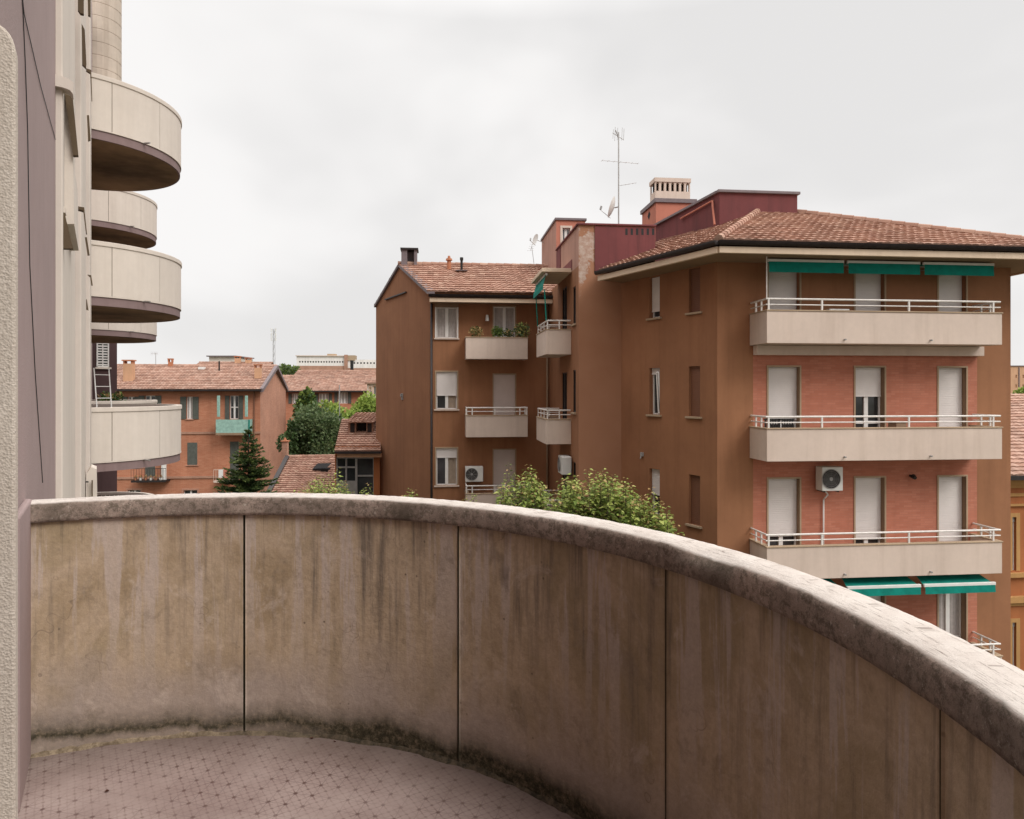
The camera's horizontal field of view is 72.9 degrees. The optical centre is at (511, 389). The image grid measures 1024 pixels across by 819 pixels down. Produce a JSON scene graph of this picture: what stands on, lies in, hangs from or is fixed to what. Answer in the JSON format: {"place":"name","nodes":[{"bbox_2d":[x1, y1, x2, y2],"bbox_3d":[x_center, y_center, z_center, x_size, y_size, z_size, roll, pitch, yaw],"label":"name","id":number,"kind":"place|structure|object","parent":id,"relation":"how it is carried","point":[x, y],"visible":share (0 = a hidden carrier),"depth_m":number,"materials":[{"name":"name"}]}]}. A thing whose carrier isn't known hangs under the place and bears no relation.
{"place":"outdoors","nodes":[
{"label":"outdoors","id":0,"kind":"place"},
{"bbox_2d":[117,358,288,493],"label":"brick house","id":1,"kind":"structure","parent":0,"point":[224,406],"depth_m":49.20,"materials":[{"name":"brick"}]},
{"bbox_2d":[126,488,142,491],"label":"window","id":2,"kind":"structure","parent":1,"relation":"in","point":[130,489],"depth_m":48.64,"materials":[{"name":"white glass"}]},
{"bbox_2d":[145,466,154,476],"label":"window","id":3,"kind":"structure","parent":1,"relation":"in","point":[148,472],"depth_m":48.72,"materials":[{"name":"green wood"}]},
{"bbox_2d":[146,396,154,399],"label":"window","id":4,"kind":"structure","parent":1,"relation":"in","point":[147,397],"depth_m":48.84,"materials":[{"name":"white glass"}]},
{"bbox_2d":[185,397,193,419],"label":"window","id":5,"kind":"structure","parent":1,"relation":"in","point":[189,399],"depth_m":49.10,"materials":[{"name":"white glass"}]},
{"bbox_2d":[182,488,198,493],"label":"window","id":6,"kind":"structure","parent":1,"relation":"in","point":[186,490],"depth_m":49.10,"materials":[{"name":"white glass"}]},
{"bbox_2d":[186,443,198,465],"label":"window","id":7,"kind":"structure","parent":1,"relation":"in","point":[191,447],"depth_m":49.01,"materials":[{"name":"green wood"}]},
{"bbox_2d":[219,469,222,477],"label":"laundry","id":8,"kind":"object","parent":1,"relation":"hanging from","point":[220,473],"visible":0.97,"depth_m":48.55,"materials":[{"name":"white fabric"}]},
{"bbox_2d":[230,396,237,418],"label":"balcony door","id":9,"kind":"structure","parent":1,"relation":"in","point":[233,399],"depth_m":49.43,"materials":[{"name":"white glass"}]},
{"bbox_2d":[230,441,238,479],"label":"window","id":10,"kind":"structure","parent":1,"relation":"in","point":[234,446],"depth_m":49.31,"materials":[{"name":"green wood"}]},
{"bbox_2d":[206,356,253,361],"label":"block house","id":11,"kind":"structure","parent":0,"point":[222,358],"depth_m":115.00,"materials":[{"name":"beige concrete"}]},
{"bbox_2d":[197,356,272,364],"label":"row house","id":12,"kind":"structure","parent":0,"point":[239,361],"depth_m":81.70,"materials":[{"name":"pink paint"}]},
{"bbox_2d":[266,454,334,493],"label":"shed","id":13,"kind":"structure","parent":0,"point":[294,472],"depth_m":36.47,"materials":[{"name":"tile"}]},
{"bbox_2d":[283,375,375,429],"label":"row house","id":14,"kind":"structure","parent":0,"point":[352,387],"depth_m":65.98,"materials":[{"name":"orange brick"}]},
{"bbox_2d":[292,393,298,403],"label":"window","id":15,"kind":"structure","parent":14,"relation":"in","point":[294,395],"depth_m":65.31,"materials":[{"name":"white glass"}]},
{"bbox_2d":[319,393,328,402],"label":"window","id":16,"kind":"structure","parent":14,"relation":"in","point":[323,396],"depth_m":65.58,"materials":[{"name":"white glass"}]},
{"bbox_2d":[338,392,347,402],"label":"window","id":17,"kind":"structure","parent":14,"relation":"in","point":[343,395],"depth_m":65.79,"materials":[{"name":"white glass"}]},
{"bbox_2d":[294,370,375,374],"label":"row house","id":18,"kind":"structure","parent":0,"point":[335,372],"depth_m":86.92,"materials":[{"name":"brown tile"}]},
{"bbox_2d":[295,354,375,369],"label":"office block","id":19,"kind":"structure","parent":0,"point":[329,362],"depth_m":170.63,"materials":[{"name":"white paint"}]},
{"bbox_2d":[334,412,381,494],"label":"garden house","id":20,"kind":"structure","parent":0,"point":[357,452],"depth_m":33.11,"materials":[{"name":"orange paint"}]},
{"bbox_2d":[336,456,373,494],"bbox_3d":[-7.476,4.176,33.080,1.802,2.005,0.060,0,0,0],"label":"window","id":21,"kind":"structure","parent":20,"relation":"in","point":[356,472],"depth_m":33.11,"materials":[{"name":"glass"}]},
{"bbox_2d":[365,382,375,397],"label":"row house","id":22,"kind":"structure","parent":0,"point":[371,386],"depth_m":58.03,"materials":[{"name":"beige paint"}]},
{"bbox_2d":[117,0,1023,365],"label":"sky","id":23,"kind":"structure","parent":0,"point":[321,140],"materials":[{"name":"white"}]},
{"bbox_2d":[1011,394,1023,670],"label":"orange house","id":24,"kind":"structure","parent":0,"point":[1017,530],"depth_m":27.58,"materials":[{"name":"paint"}]},
{"bbox_2d":[1011,513,1019,570],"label":"window","id":25,"kind":"structure","parent":24,"relation":"in","point":[1013,515],"depth_m":27.55,"materials":[{"name":"orange wood"}]},
{"bbox_2d":[1011,618,1019,668],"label":"window","id":26,"kind":"structure","parent":24,"relation":"in","point":[1013,620],"depth_m":27.55,"materials":[{"name":"orange wood"}]},
{"bbox_2d":[1011,365,1023,393],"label":"tower block","id":27,"kind":"structure","parent":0,"point":[1017,376],"depth_m":130.00,"materials":[{"name":"orange paint"}]},
{"label":"ground","id":28,"kind":"structure","parent":0,"visible":0},
{"bbox_2d":[213,426,284,492],"bbox_3d":[-9.903,6.265,25.935,4.582,9.869,4.215,0,0,0],"label":"conifer","id":29,"kind":"object","parent":28,"relation":"on","point":[247,483],"visible":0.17,"depth_m":25.82,"materials":[{"name":"green plant"}]},
{"bbox_2d":[271,328,275,363],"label":"radio mast","id":30,"kind":"object","parent":28,"relation":"on","point":[273,342],"visible":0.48,"depth_m":190.21,"materials":[{"name":"metal"}]},
{"bbox_2d":[280,438,289,460],"bbox_3d":[-13.082,6.985,40.000,0.420,8.431,0.400,0,0,0],"label":"brick chimney","id":31,"kind":"object","parent":28,"relation":"on","point":[285,446],"visible":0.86,"depth_m":39.85,"materials":[{"name":"brick"}]},
{"bbox_2d":[275,418,300,454],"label":"leafy tree","id":32,"kind":"object","parent":28,"relation":"on","point":[290,434],"visible":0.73,"depth_m":44.68,"materials":[{"name":"green plant"}]},
{"bbox_2d":[279,363,300,374],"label":"domed tree","id":33,"kind":"object","parent":28,"relation":"on","point":[285,369],"visible":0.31,"depth_m":109.42,"materials":[{"name":"green plant"}]},
{"bbox_2d":[292,386,316,416],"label":"round tree","id":34,"kind":"object","parent":28,"relation":"on","point":[307,395],"visible":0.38,"depth_m":56.70,"materials":[{"name":"green plant"}]},
{"bbox_2d":[290,400,344,454],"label":"leafy tree","id":35,"kind":"object","parent":28,"relation":"on","point":[317,427],"visible":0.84,"depth_m":44.80,"materials":[{"name":"green plant"}]},
{"bbox_2d":[339,385,339,420],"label":"flag pole","id":36,"kind":"object","parent":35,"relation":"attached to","point":[339,401],"visible":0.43,"depth_m":46.97,"materials":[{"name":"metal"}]},
{"bbox_2d":[317,399,354,448],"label":"lime tree","id":37,"kind":"object","parent":28,"relation":"on","point":[331,406],"visible":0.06,"depth_m":52.80,"materials":[{"name":"green plant"}]},
{"bbox_2d":[346,390,375,414],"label":"lime tree","id":38,"kind":"object","parent":28,"relation":"on","point":[364,403],"visible":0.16,"depth_m":54.14,"materials":[{"name":"green plant"}]},
{"bbox_2d":[0,0,1023,818],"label":"apartment building","id":39,"kind":"structure","parent":28,"relation":"on","point":[196,656],"depth_m":2.94,"materials":[{"name":"paint"}]},
{"bbox_2d":[93,368,111,406],"bbox_3d":[-8.850,0.439,15.063,0.331,1.827,0.498,0,0,19],"label":"ladder","id":40,"kind":"object","parent":39,"relation":"on","point":[110,398],"visible":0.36,"depth_m":15.11,"materials":[{"name":"white metal"}]},
{"bbox_2d":[95,343,110,368],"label":"window","id":41,"kind":"structure","parent":39,"relation":"in","point":[102,348],"depth_m":27.59,"materials":[{"name":"white plastic"}]},
{"bbox_2d":[97,391,125,400],"bbox_3d":[-12.687,0.734,21.835,1.143,1.431,1.151,0,0,0],"label":"potted shrub","id":42,"kind":"object","parent":39,"relation":"on","point":[114,396],"visible":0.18,"depth_m":21.83,"materials":[{"name":"green plant"}]},
{"bbox_2d":[543,468,683,534],"bbox_3d":[2.546,6.599,17.469,3.524,9.206,2.354,0,0,0],"label":"young tree","id":43,"kind":"object","parent":28,"relation":"on","point":[601,503],"visible":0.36,"depth_m":17.05,"materials":[{"name":"green plant"}]},
{"bbox_2d":[374,177,1023,663],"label":"apartment building","id":44,"kind":"structure","parent":28,"relation":"on","point":[670,353],"depth_m":19.55,"materials":[{"name":"brown paint"}]},
{"bbox_2d":[434,307,458,339],"bbox_3d":[-2.630,-2.695,27.914,1.012,1.350,0.230,0,0,-6],"label":"window","id":45,"kind":"structure","parent":44,"relation":"in","point":[446,318],"depth_m":27.98,"materials":[{"name":"white glass"}]},
{"bbox_2d":[434,371,458,410],"bbox_3d":[-2.634,0.035,27.947,1.012,1.610,0.295,0,0,-6],"label":"window","id":46,"kind":"structure","parent":44,"relation":"in","point":[446,382],"depth_m":27.94,"materials":[{"name":"white plastic"}]},
{"bbox_2d":[434,447,458,486],"bbox_3d":[-2.634,3.100,27.947,1.012,1.600,0.295,0,0,-6],"label":"window","id":47,"kind":"structure","parent":44,"relation":"in","point":[446,458],"depth_m":27.97,"materials":[{"name":"white plastic"}]},
{"bbox_2d":[465,466,482,482],"bbox_3d":[-1.521,3.372,27.729,0.708,0.642,0.506,0,0,-6],"label":"air conditioner","id":48,"kind":"object","parent":44,"relation":"attached to","point":[473,473],"visible":1,"depth_m":27.50,"materials":[{"name":"white plastic"}]},
{"bbox_2d":[468,326,483,336],"bbox_3d":[-1.426,-2.178,27.212,0.631,0.676,0.653,0,0,17],"label":"potted plant","id":49,"kind":"object","parent":44,"relation":"on","point":[476,331],"visible":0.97,"depth_m":27.11,"materials":[{"name":"green plant"}]},
{"bbox_2d":[491,326,503,336],"bbox_3d":[-0.564,-2.191,27.302,0.645,0.702,0.602,0,0,0],"label":"potted plant","id":50,"kind":"object","parent":44,"relation":"on","point":[497,331],"visible":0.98,"depth_m":27.21,"materials":[{"name":"green plant"}]},
{"bbox_2d":[493,305,515,336],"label":"balcony door","id":51,"kind":"structure","parent":44,"relation":"in","point":[504,317],"depth_m":28.23,"materials":[{"name":"white glass"}]},
{"bbox_2d":[493,373,515,414],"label":"balcony door","id":52,"kind":"structure","parent":44,"relation":"in","point":[504,386],"depth_m":28.17,"materials":[{"name":"white plastic"}]},
{"bbox_2d":[493,449,515,492],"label":"balcony door","id":53,"kind":"structure","parent":44,"relation":"in","point":[501,457],"depth_m":28.16,"materials":[{"name":"white plastic"}]},
{"bbox_2d":[503,328,513,336],"bbox_3d":[-0.135,-2.135,27.341,0.459,0.590,0.441,0,0,19],"label":"potted plant","id":54,"kind":"object","parent":44,"relation":"on","point":[507,333],"visible":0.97,"depth_m":27.28,"materials":[{"name":"green plant"}]},
{"bbox_2d":[512,322,529,336],"bbox_3d":[0.395,-2.280,27.415,0.724,0.880,0.716,0,0,-35],"label":"potted plant","id":55,"kind":"object","parent":44,"relation":"on","point":[521,330],"visible":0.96,"depth_m":27.35,"materials":[{"name":"green plant"}]},
{"bbox_2d":[530,234,543,244],"bbox_3d":[1.166,-7.067,32.605,0.597,0.550,0.416,0,0,20],"label":"satellite dish","id":56,"kind":"object","parent":44,"relation":"attached to","point":[535,239],"visible":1,"depth_m":32.70,"materials":[{"name":"white metal"}]},
{"bbox_2d":[533,273,547,325],"bbox_3d":[1.004,-3.157,24.729,0.160,1.616,2.500,0,0,-6],"label":"awning","id":57,"kind":"object","parent":44,"relation":"attached to","point":[539,286],"visible":1,"depth_m":24.57,"materials":[{"name":"green fabric"}]},
{"bbox_2d":[563,286,566,328],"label":"balcony door","id":58,"kind":"structure","parent":44,"relation":"in","point":[565,289],"depth_m":24.79,"materials":[{"name":"brown metal"}]},
{"bbox_2d":[563,372,566,418],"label":"balcony door","id":59,"kind":"structure","parent":44,"relation":"in","point":[564,374],"depth_m":24.79,"materials":[{"name":"brown metal"}]},
{"bbox_2d":[563,476,566,505],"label":"balcony door","id":60,"kind":"structure","parent":44,"relation":"in","point":[564,477],"depth_m":24.79,"materials":[{"name":"brown metal"}]},
{"bbox_2d":[558,455,572,475],"bbox_3d":[1.807,2.570,23.592,0.406,0.640,0.750,0,0,-6],"label":"air conditioner","id":61,"kind":"object","parent":44,"relation":"attached to","point":[564,465],"visible":1,"depth_m":23.23,"materials":[{"name":"white plastic"}]},
{"bbox_2d":[560,225,571,242],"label":"window","id":62,"kind":"structure","parent":44,"relation":"in","point":[564,232],"depth_m":29.34,"materials":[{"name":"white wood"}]},
{"bbox_2d":[571,286,575,326],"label":"window","id":63,"kind":"structure","parent":44,"relation":"in","point":[574,324],"depth_m":23.13,"materials":[{"name":"brown metal"}]},
{"bbox_2d":[571,370,575,414],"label":"window","id":64,"kind":"structure","parent":44,"relation":"in","point":[574,413],"depth_m":23.13,"materials":[{"name":"brown metal"}]},
{"bbox_2d":[574,462,575,483],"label":"window","id":65,"kind":"structure","parent":44,"relation":"in","point":[574,462],"depth_m":23.13,"materials":[{"name":"brown metal"}]},
{"bbox_2d":[602,127,637,223],"bbox_3d":[3.569,-6.930,22.821,1.285,3.460,0.302,0,0,-9],"label":"roof aerial","id":66,"kind":"object","parent":44,"relation":"on","point":[617,133],"visible":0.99,"depth_m":22.83,"materials":[{"name":"metal"}]},
{"bbox_2d":[600,196,617,217],"bbox_3d":[3.279,-6.040,22.991,0.556,0.718,0.561,0,0,-34],"label":"satellite dish","id":67,"kind":"object","parent":66,"relation":"attached to","point":[611,207],"visible":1,"depth_m":22.84,"materials":[{"name":"white metal"}]},
{"bbox_2d":[646,277,661,320],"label":"window","id":68,"kind":"structure","parent":44,"relation":"in","point":[655,281],"depth_m":21.12,"materials":[{"name":"white plastic"}]},
{"bbox_2d":[646,368,661,416],"bbox_3d":[4.454,0.072,21.082,0.451,1.476,0.661,0,0,-28],"label":"window","id":69,"kind":"structure","parent":44,"relation":"in","point":[655,409],"depth_m":21.24,"materials":[{"name":"grey glass"}]},
{"bbox_2d":[652,469,659,513],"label":"window","id":70,"kind":"structure","parent":44,"relation":"in","point":[655,472],"depth_m":21.12,"materials":[{"name":"white plastic"}]},
{"bbox_2d":[685,268,701,314],"bbox_3d":[5.142,-2.770,19.508,0.170,1.300,0.626,0,0,-28],"label":"window","id":71,"kind":"structure","parent":44,"relation":"in","point":[695,273],"depth_m":19.57,"materials":[{"name":"brown"}]},
{"bbox_2d":[685,366,701,418],"bbox_3d":[5.142,0.075,19.508,0.170,1.470,0.626,0,0,-28],"label":"window","id":72,"kind":"structure","parent":44,"relation":"in","point":[695,370],"depth_m":19.57,"materials":[{"name":"brown"}]},
{"bbox_2d":[685,475,701,528],"bbox_3d":[5.142,3.130,19.508,0.170,1.460,0.626,0,0,-28],"label":"window","id":73,"kind":"structure","parent":44,"relation":"in","point":[695,480],"depth_m":19.57,"materials":[{"name":"brown"}]},
{"bbox_2d":[766,256,766,297],"bbox_3d":[6.566,-2.895,17.877,0.030,1.090,0.030,0,0,22],"label":"awning pole","id":74,"kind":"object","parent":44,"relation":"attached to","point":[766,276],"visible":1,"depth_m":17.86,"materials":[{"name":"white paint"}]},
{"bbox_2d":[763,418,778,427],"bbox_3d":[6.991,1.220,18.383,0.460,0.900,0.460,0,0,-6],"label":"garden chair","id":75,"kind":"object","parent":44,"relation":"on","point":[772,419],"visible":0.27,"depth_m":18.59,"materials":[{"name":"black metal"}]},
{"bbox_2d":[767,265,800,309],"bbox_3d":[7.413,-2.492,18.987,0.982,2.445,0.177,0,0,-6],"label":"balcony door","id":76,"kind":"structure","parent":44,"relation":"in","point":[779,284],"depth_m":19.06,"materials":[{"name":"white plastic"}]},
{"bbox_2d":[767,365,800,427],"bbox_3d":[7.420,0.545,19.029,0.981,2.419,0.362,0,0,0],"label":"balcony door","id":77,"kind":"structure","parent":44,"relation":"in","point":[781,379],"depth_m":19.06,"materials":[{"name":"white plastic"}]},
{"bbox_2d":[767,477,800,544],"bbox_3d":[7.420,3.595,19.029,0.981,2.419,0.362,0,0,0],"label":"balcony door","id":78,"kind":"structure","parent":44,"relation":"in","point":[781,491],"depth_m":19.06,"materials":[{"name":"white plastic"}]},
{"bbox_2d":[778,418,794,427],"bbox_3d":[7.390,1.220,18.425,0.460,0.900,0.460,0,0,-6],"label":"garden chair","id":79,"kind":"object","parent":44,"relation":"on","point":[785,420],"visible":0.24,"depth_m":18.63,"materials":[{"name":"black metal"}]},
{"bbox_2d":[767,259,843,272],"bbox_3d":[7.664,-3.269,18.495,2.092,0.418,0.757,0,0,-6],"label":"awning","id":80,"kind":"object","parent":44,"relation":"attached to","point":[805,266],"visible":0.98,"depth_m":18.13,"materials":[{"name":"green fabric"}]},
{"bbox_2d":[816,466,842,543],"bbox_3d":[8.583,3.438,18.817,0.612,2.724,0.446,0,0,-6],"label":"air conditioner","id":81,"kind":"object","parent":44,"relation":"attached to","point":[829,478],"visible":1,"depth_m":18.63,"materials":[{"name":"white plastic"}]},
{"bbox_2d":[823,578,836,584],"bbox_3d":[7.454,5.106,18.322,2.104,0.498,1.057,0,0,-6],"label":"awning","id":82,"kind":"object","parent":44,"relation":"attached to","point":[829,580],"visible":0.01,"depth_m":18.36,"materials":[{"name":"green fabric"}]},
{"bbox_2d":[854,274,885,310],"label":"balcony door","id":83,"kind":"structure","parent":44,"relation":"in","point":[866,286],"depth_m":19.32,"materials":[{"name":"white plastic"}]},
{"bbox_2d":[854,366,885,426],"bbox_3d":[9.896,0.545,19.286,0.943,2.419,0.358,0,0,0],"label":"balcony door","id":84,"kind":"structure","parent":44,"relation":"in","point":[867,381],"depth_m":19.34,"materials":[{"name":"white plastic"}]},
{"bbox_2d":[854,476,885,542],"bbox_3d":[9.896,3.595,19.286,0.943,2.419,0.358,0,0,0],"label":"balcony door","id":85,"kind":"structure","parent":44,"relation":"in","point":[867,489],"depth_m":19.32,"materials":[{"name":"white plastic"}]},
{"bbox_2d":[868,596,885,603],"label":"balcony door","id":86,"kind":"structure","parent":44,"relation":"in","point":[878,598],"depth_m":19.34,"materials":[{"name":"white plastic"}]},
{"bbox_2d":[842,576,920,595],"bbox_3d":[9.646,5.106,18.550,2.040,0.498,1.057,0,0,-6],"label":"awning","id":87,"kind":"object","parent":44,"relation":"attached to","point":[885,586],"visible":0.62,"depth_m":18.12,"materials":[{"name":"green fabric"}]},
{"bbox_2d":[844,260,919,274],"bbox_3d":[9.821,-3.269,18.719,2.053,0.418,0.757,0,0,-6],"label":"awning","id":88,"kind":"object","parent":44,"relation":"attached to","point":[884,267],"visible":0.94,"depth_m":18.36,"materials":[{"name":"green fabric"}]},
{"bbox_2d":[888,423,905,426],"bbox_3d":[10.447,1.265,18.807,0.322,0.830,0.380,0,0,-6],"label":"cardboard box","id":89,"kind":"object","parent":44,"relation":"on","point":[896,424],"visible":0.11,"depth_m":18.64,"materials":[{"name":"beige cardboard"}]},
{"bbox_2d":[937,275,967,311],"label":"balcony door","id":90,"kind":"structure","parent":44,"relation":"in","point":[949,287],"depth_m":19.57,"materials":[{"name":"white plastic"}]},
{"bbox_2d":[937,366,967,426],"bbox_3d":[12.328,0.557,19.496,0.918,2.445,0.177,0,0,-6],"label":"balcony door","id":91,"kind":"structure","parent":44,"relation":"in","point":[949,378],"depth_m":19.57,"materials":[{"name":"white plastic"}]},
{"bbox_2d":[937,475,967,540],"bbox_3d":[12.328,3.607,19.496,0.918,2.445,0.177,0,0,-6],"label":"balcony door","id":92,"kind":"structure","parent":44,"relation":"in","point":[949,487],"depth_m":19.57,"materials":[{"name":"white plastic"}]},
{"bbox_2d":[937,593,967,641],"bbox_3d":[12.324,6.645,19.538,0.918,2.419,0.262,0,0,-6],"label":"balcony door","id":93,"kind":"structure","parent":44,"relation":"in","point":[948,605],"depth_m":19.63,"materials":[{"name":"white plastic"}]},
{"bbox_2d":[917,574,995,593],"bbox_3d":[11.759,5.106,18.769,2.029,0.498,1.057,0,0,-6],"label":"awning","id":94,"kind":"object","parent":44,"relation":"attached to","point":[953,584],"visible":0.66,"depth_m":18.33,"materials":[{"name":"green fabric"}]},
{"bbox_2d":[920,262,993,275],"bbox_3d":[11.949,-3.269,18.939,2.041,0.418,0.757,0,0,-6],"label":"awning","id":95,"kind":"object","parent":44,"relation":"attached to","point":[959,269],"visible":0.88,"depth_m":18.58,"materials":[{"name":"green fabric"}]},
{"bbox_2d":[1011,385,1023,393],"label":"round tree","id":96,"kind":"object","parent":28,"relation":"on","point":[1019,390],"visible":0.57,"depth_m":59.85,"materials":[{"name":"green plant"}]},
{"label":"road","id":97,"kind":"structure","parent":0,"visible":0},
{"bbox_2d":[293,470,349,493],"bbox_3d":[-6.575,6.989,24.007,2.030,8.428,2.274,0,0,0],"label":"young tree","id":98,"kind":"object","parent":97,"relation":"on","point":[314,490],"visible":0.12,"depth_m":23.89,"materials":[{"name":"green plant"}]},
{"bbox_2d":[344,483,373,494],"bbox_3d":[-5.713,7.356,26.010,1.816,7.692,1.416,0,0,0],"label":"young tree","id":99,"kind":"object","parent":97,"relation":"on","point":[362,492],"visible":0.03,"depth_m":25.94,"materials":[{"name":"green plant"}]},
{"bbox_2d":[401,487,417,496],"bbox_3d":[-3.406,7.131,21.981,1.237,8.142,1.302,0,0,0],"label":"young tree","id":100,"kind":"object","parent":97,"relation":"on","point":[410,494],"visible":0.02,"depth_m":22.00,"materials":[{"name":"green plant"}]},
{"bbox_2d":[493,463,552,510],"bbox_3d":[0.348,6.617,19.027,1.804,9.169,2.290,0,0,0],"label":"young tree","id":101,"kind":"object","parent":97,"relation":"on","point":[537,497],"visible":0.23,"depth_m":18.59,"materials":[{"name":"green plant"}]}
]}

